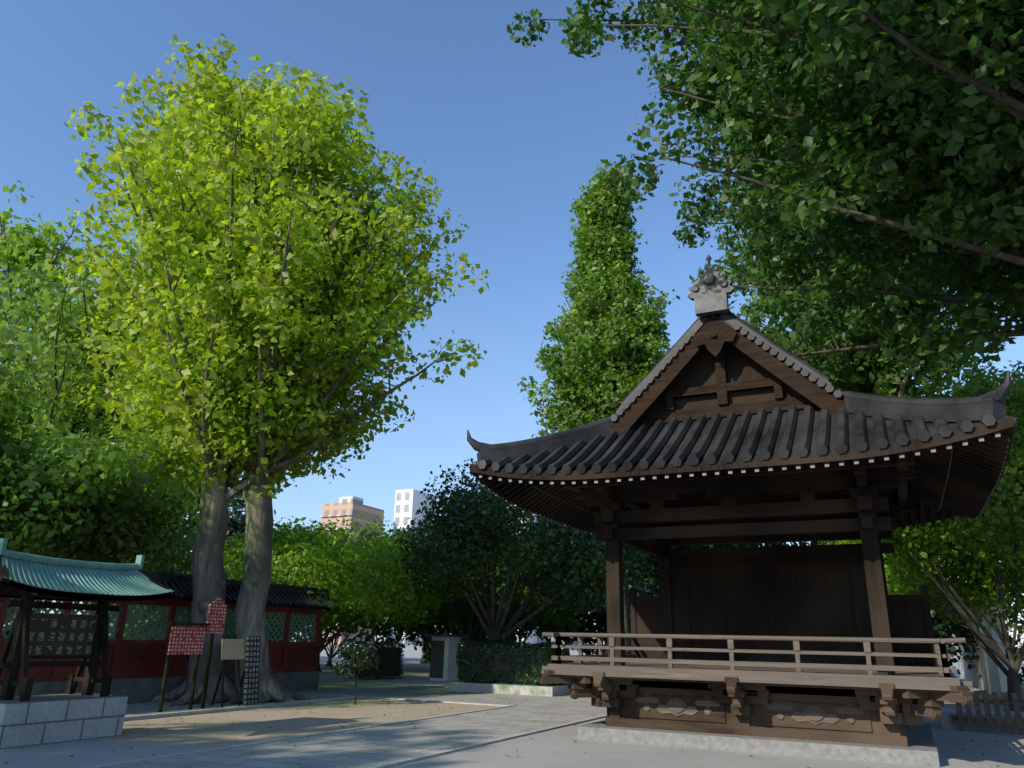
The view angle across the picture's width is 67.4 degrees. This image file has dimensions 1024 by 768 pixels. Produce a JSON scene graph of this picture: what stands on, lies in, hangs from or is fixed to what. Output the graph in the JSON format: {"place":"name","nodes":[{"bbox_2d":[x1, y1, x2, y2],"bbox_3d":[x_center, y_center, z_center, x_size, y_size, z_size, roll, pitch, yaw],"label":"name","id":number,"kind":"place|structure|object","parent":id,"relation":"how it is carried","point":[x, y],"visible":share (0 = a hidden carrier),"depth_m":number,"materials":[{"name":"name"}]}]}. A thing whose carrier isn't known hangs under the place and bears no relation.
{"place":"outdoors","nodes":[
{"label":"outdoors","id":0,"kind":"place"},
{"bbox_2d":[3,552,44,629],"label":"tree","id":1,"kind":"object","parent":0,"point":[12,610],"depth_m":38.17,"materials":[{"name":"green plant"}]},
{"bbox_2d":[309,496,383,643],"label":"orange building","id":2,"kind":"structure","parent":0,"point":[352,507],"depth_m":172.67,"materials":[{"name":"concrete"}]},
{"bbox_2d":[104,687,606,767],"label":"paved path","id":3,"kind":"structure","parent":0,"point":[348,749],"depth_m":12.75,"materials":[{"name":"grey stone"}]},
{"bbox_2d":[386,489,585,649],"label":"white buildings","id":4,"kind":"structure","parent":0,"point":[407,503],"depth_m":181.42,"materials":[{"name":"white concrete"}]},
{"bbox_2d":[0,634,1023,767],"bbox_3d":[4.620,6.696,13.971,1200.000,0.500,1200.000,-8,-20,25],"label":"ground","id":5,"kind":"structure","parent":0,"point":[547,749],"depth_m":12.65,"materials":[{"name":"grey concrete"}]},
{"bbox_2d":[0,299,53,551],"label":"tree","id":6,"kind":"object","parent":5,"relation":"on","point":[11,400],"visible":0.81,"depth_m":17.98,"materials":[{"name":"green plant"}]},
{"bbox_2d":[0,693,127,748],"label":"stone wall","id":7,"kind":"structure","parent":5,"relation":"on","point":[45,719],"depth_m":11.59,"materials":[{"name":"grey stone"}]},
{"bbox_2d":[0,538,175,701],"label":"shelter","id":8,"kind":"object","parent":7,"relation":"on","point":[27,579],"visible":1,"depth_m":12.24,"materials":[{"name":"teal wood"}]},
{"bbox_2d":[0,180,141,441],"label":"sparse tree","id":9,"kind":"object","parent":5,"relation":"on","point":[53,236],"depth_m":30.72,"materials":[{"name":"green plant"}]},
{"bbox_2d":[0,429,207,638],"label":"tree","id":10,"kind":"object","parent":5,"relation":"on","point":[87,482],"depth_m":18.42,"materials":[{"name":"green plant"}]},
{"bbox_2d":[0,237,240,623],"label":"tree","id":11,"kind":"object","parent":5,"relation":"on","point":[65,409],"depth_m":24.31,"materials":[{"name":"green plant"}]},
{"bbox_2d":[71,538,225,639],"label":"tree","id":12,"kind":"object","parent":5,"relation":"on","point":[111,623],"depth_m":40.23,"materials":[{"name":"green plant"}]},
{"bbox_2d":[24,324,281,614],"bbox_3d":[-17.898,4.877,36.209,13.405,16.283,12.057,-8,-20,25],"label":"tree","id":13,"kind":"object","parent":5,"relation":"on","point":[190,523],"depth_m":35.88,"materials":[{"name":"green plant"}]},
{"bbox_2d":[0,570,339,703],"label":"wall","id":14,"kind":"structure","parent":5,"relation":"on","point":[136,668],"depth_m":19.23,"materials":[{"name":"paint"}]},
{"bbox_2d":[158,622,210,711],"bbox_3d":[-7.217,6.174,16.823,0.200,1.820,1.080,-8,-20,25],"label":"red sign board","id":15,"kind":"object","parent":5,"relation":"on","point":[186,639],"visible":1,"depth_m":16.91,"materials":[{"name":"red wood"}]},
{"bbox_2d":[113,551,298,640],"bbox_3d":[-11.318,9.337,30.803,7.518,4.592,8.034,-8,-20,25],"label":"tree","id":16,"kind":"object","parent":5,"relation":"on","point":[147,620],"visible":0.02,"depth_m":28.36,"materials":[{"name":"green plant"}]},
{"bbox_2d":[201,597,226,707],"bbox_3d":[-6.884,6.118,17.552,0.100,2.400,0.520,-8,-20,25],"label":"signboard","id":17,"kind":"object","parent":5,"relation":"on","point":[216,615],"visible":0.9,"depth_m":17.65},
{"bbox_2d":[175,495,276,572],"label":"tree","id":18,"kind":"object","parent":5,"relation":"on","point":[236,524],"depth_m":49.56,"materials":[{"name":"green plant"}]},
{"bbox_2d":[211,638,243,707],"bbox_3d":[-6.738,6.770,18.076,0.638,1.507,0.700,-8,-20,25],"label":"sign easel","id":19,"kind":"object","parent":5,"relation":"on","point":[232,649],"visible":0.93,"depth_m":18.07,"materials":[{"name":"brown wood"}]},
{"bbox_2d":[236,636,259,704],"bbox_3d":[-6.462,6.953,18.694,0.571,1.563,0.420,-8,-20,25],"label":"signboard","id":20,"kind":"object","parent":5,"relation":"on","point":[251,674],"visible":0.82,"depth_m":18.60,"materials":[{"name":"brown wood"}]},
{"bbox_2d":[43,33,489,706],"bbox_3d":[-6.929,-0.837,21.715,11.281,18.432,12.129,10,-20,-24],"label":"ginkgo tree","id":21,"kind":"object","parent":5,"relation":"on","point":[160,160],"depth_m":20.11,"materials":[{"name":"green plant"}]},
{"bbox_2d":[223,524,431,671],"bbox_3d":[-9.522,10.046,36.829,10.752,7.078,11.804,-8,-20,25],"label":"maple tree","id":22,"kind":"object","parent":5,"relation":"on","point":[372,619],"depth_m":36.13,"materials":[{"name":"green plant"}]},
{"bbox_2d":[186,512,472,670],"bbox_3d":[-6.404,7.422,26.856,9.197,5.903,8.138,-8,-20,25],"label":"maple tree","id":23,"kind":"object","parent":5,"relation":"on","point":[320,565],"depth_m":25.99,"materials":[{"name":"green plant"}]},
{"bbox_2d":[80,692,606,767],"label":"kerb stones","id":24,"kind":"object","parent":5,"relation":"on","point":[259,706],"visible":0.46,"depth_m":14.66,"materials":[{"name":"grey stone"}]},
{"bbox_2d":[295,542,406,666],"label":"tree","id":25,"kind":"object","parent":5,"relation":"on","point":[369,637],"depth_m":41.22,"materials":[{"name":"green plant"}]},
{"bbox_2d":[331,641,381,704],"bbox_3d":[-3.982,7.149,19.026,1.328,1.488,1.156,-8,-20,25],"label":"small shrub","id":26,"kind":"object","parent":5,"relation":"on","point":[365,655],"depth_m":19.10,"materials":[{"name":"green plant"}]},
{"bbox_2d":[348,641,404,679],"bbox_3d":[-5.447,11.169,31.114,1.553,1.518,2.340,-8,-20,25],"label":"hedge","id":27,"kind":"object","parent":5,"relation":"on","point":[383,644],"depth_m":30.73,"materials":[{"name":"green plant"}]},
{"bbox_2d":[368,521,450,663],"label":"tree","id":28,"kind":"object","parent":5,"relation":"on","point":[402,530],"depth_m":50.66,"materials":[{"name":"green plant"}]},
{"bbox_2d":[357,585,534,662],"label":"building","id":29,"kind":"structure","parent":5,"relation":"on","point":[421,630],"depth_m":38.52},
{"bbox_2d":[424,634,468,680],"bbox_3d":[-2.664,10.999,30.929,1.300,1.750,1.400,-8,-20,25],"label":"white hut","id":30,"kind":"object","parent":5,"relation":"on","point":[443,664],"visible":0.98,"depth_m":30.52,"materials":[{"name":"grey concrete"}]},
{"bbox_2d":[393,514,586,645],"bbox_3d":[-1.641,10.009,36.669,10.351,7.408,10.928,-8,-20,25],"label":"tree","id":31,"kind":"object","parent":5,"relation":"on","point":[540,619],"depth_m":35.91,"materials":[{"name":"green plant"}]},
{"bbox_2d":[4,684,1014,767],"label":"fallen leaves","id":32,"kind":"object","parent":5,"relation":"on","point":[353,722],"visible":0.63,"depth_m":14.27,"materials":[{"name":"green plant"}]},
{"bbox_2d":[449,680,570,696],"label":"stone curb","id":33,"kind":"structure","parent":5,"relation":"on","point":[525,689],"depth_m":23.82,"materials":[{"name":"grey stone"}]},
{"bbox_2d":[455,638,568,685],"bbox_3d":[-0.005,8.979,24.825,3.538,1.437,1.700,-8,-20,25],"label":"hedge","id":34,"kind":"object","parent":5,"relation":"on","point":[521,645],"depth_m":24.33,"materials":[{"name":"green plant"}]},
{"bbox_2d":[392,458,650,681],"bbox_3d":[0.436,6.666,26.694,8.631,7.615,10.124,-8,-20,25],"label":"camphor tree","id":35,"kind":"object","parent":5,"relation":"on","point":[465,520],"depth_m":25.73,"materials":[{"name":"green plant"}]},
{"bbox_2d":[527,610,597,662],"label":"tree","id":36,"kind":"object","parent":5,"relation":"on","point":[571,661],"depth_m":57.00,"materials":[{"name":"green plant"}]},
{"bbox_2d":[523,547,659,661],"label":"tree","id":37,"kind":"object","parent":5,"relation":"on","point":[589,623],"depth_m":40.36,"materials":[{"name":"green plant"}]},
{"bbox_2d":[517,159,679,653],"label":"ginkgo tree","id":38,"kind":"object","parent":5,"relation":"on","point":[603,250],"depth_m":40.06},
{"bbox_2d":[560,541,658,652],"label":"tree","id":39,"kind":"object","parent":5,"relation":"on","point":[652,577],"depth_m":45.28,"materials":[{"name":"green plant"}]},
{"bbox_2d":[592,542,787,640],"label":"tree","id":40,"kind":"object","parent":5,"relation":"on","point":[604,618],"visible":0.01,"depth_m":40.02,"materials":[{"name":"green plant"}]},
{"bbox_2d":[623,540,757,580],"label":"dark tree","id":41,"kind":"object","parent":5,"relation":"on","point":[655,570],"visible":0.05,"depth_m":29.79,"materials":[{"name":"green plant"}]},
{"bbox_2d":[478,314,1009,674],"bbox_3d":[4.711,2.341,15.420,8.349,6.380,7.749,-8,-20,25],"label":"kagura timber","id":42,"kind":"object","parent":5,"relation":"on","point":[720,367],"visible":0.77,"depth_m":14.77,"materials":[{"name":"brown wood"}]},
{"bbox_2d":[467,255,1016,526],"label":"roof","id":43,"kind":"structure","parent":42,"relation":"on","point":[873,425],"depth_m":12.93,"materials":[{"name":"grey tile"}]},
{"bbox_2d":[540,632,973,766],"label":"stage platform","id":44,"kind":"structure","parent":5,"relation":"on","point":[867,713],"depth_m":12.26,"materials":[{"name":"brown wood"}]},
{"bbox_2d":[754,541,834,546],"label":"tree","id":45,"kind":"object","parent":5,"relation":"on","point":[784,543],"depth_m":44.78,"materials":[{"name":"green plant"}]},
{"bbox_2d":[697,46,1007,594],"bbox_3d":[13.684,-3.314,30.119,13.275,29.121,13.805,-8,-20,25],"label":"tall tree","id":46,"kind":"object","parent":5,"relation":"on","point":[873,359],"depth_m":27.54,"materials":[{"name":"green plant"}]},
{"bbox_2d":[817,360,1023,683],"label":"tree","id":47,"kind":"object","parent":5,"relation":"on","point":[1018,376],"depth_m":40.82,"materials":[{"name":"green plant"}]},
{"bbox_2d":[818,362,1023,711],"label":"tree","id":48,"kind":"object","parent":5,"relation":"on","point":[957,543],"depth_m":21.76,"materials":[{"name":"green plant"}]},
{"bbox_2d":[912,567,1000,673],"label":"tree","id":49,"kind":"object","parent":5,"relation":"on","point":[950,627],"depth_m":31.78,"materials":[{"name":"green plant"}]},
{"bbox_2d":[939,708,1023,732],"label":"stone bed","id":50,"kind":"object","parent":5,"relation":"on","point":[946,721],"visible":0.4,"depth_m":16.05,"materials":[{"name":"grey stone"}]},
{"bbox_2d":[956,603,1007,699],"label":"white wall","id":51,"kind":"structure","parent":5,"relation":"on","point":[993,678],"depth_m":29.39,"materials":[{"name":"white paint"}]},
{"bbox_2d":[952,691,1023,733],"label":"picket fence","id":52,"kind":"object","parent":5,"relation":"on","point":[1018,721],"visible":0.84,"depth_m":15.57,"materials":[{"name":"grey wood"}]},
{"bbox_2d":[952,540,1023,681],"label":"building","id":53,"kind":"structure","parent":5,"relation":"on","point":[972,657],"depth_m":32.84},
{"bbox_2d":[1011,357,1023,383],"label":"tree","id":54,"kind":"object","parent":5,"relation":"on","point":[1019,367],"visible":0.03,"depth_m":31.16,"materials":[{"name":"green plant"}]},
{"bbox_2d":[0,0,1023,650],"label":"sky","id":55,"kind":"structure","parent":0,"point":[509,132],"materials":[{"name":"blue"}]},
{"bbox_2d":[507,0,1023,394],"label":"overhanging tree","id":56,"kind":"object","parent":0,"point":[862,88],"depth_m":12.94,"materials":[{"name":"green plant"}]}
]}

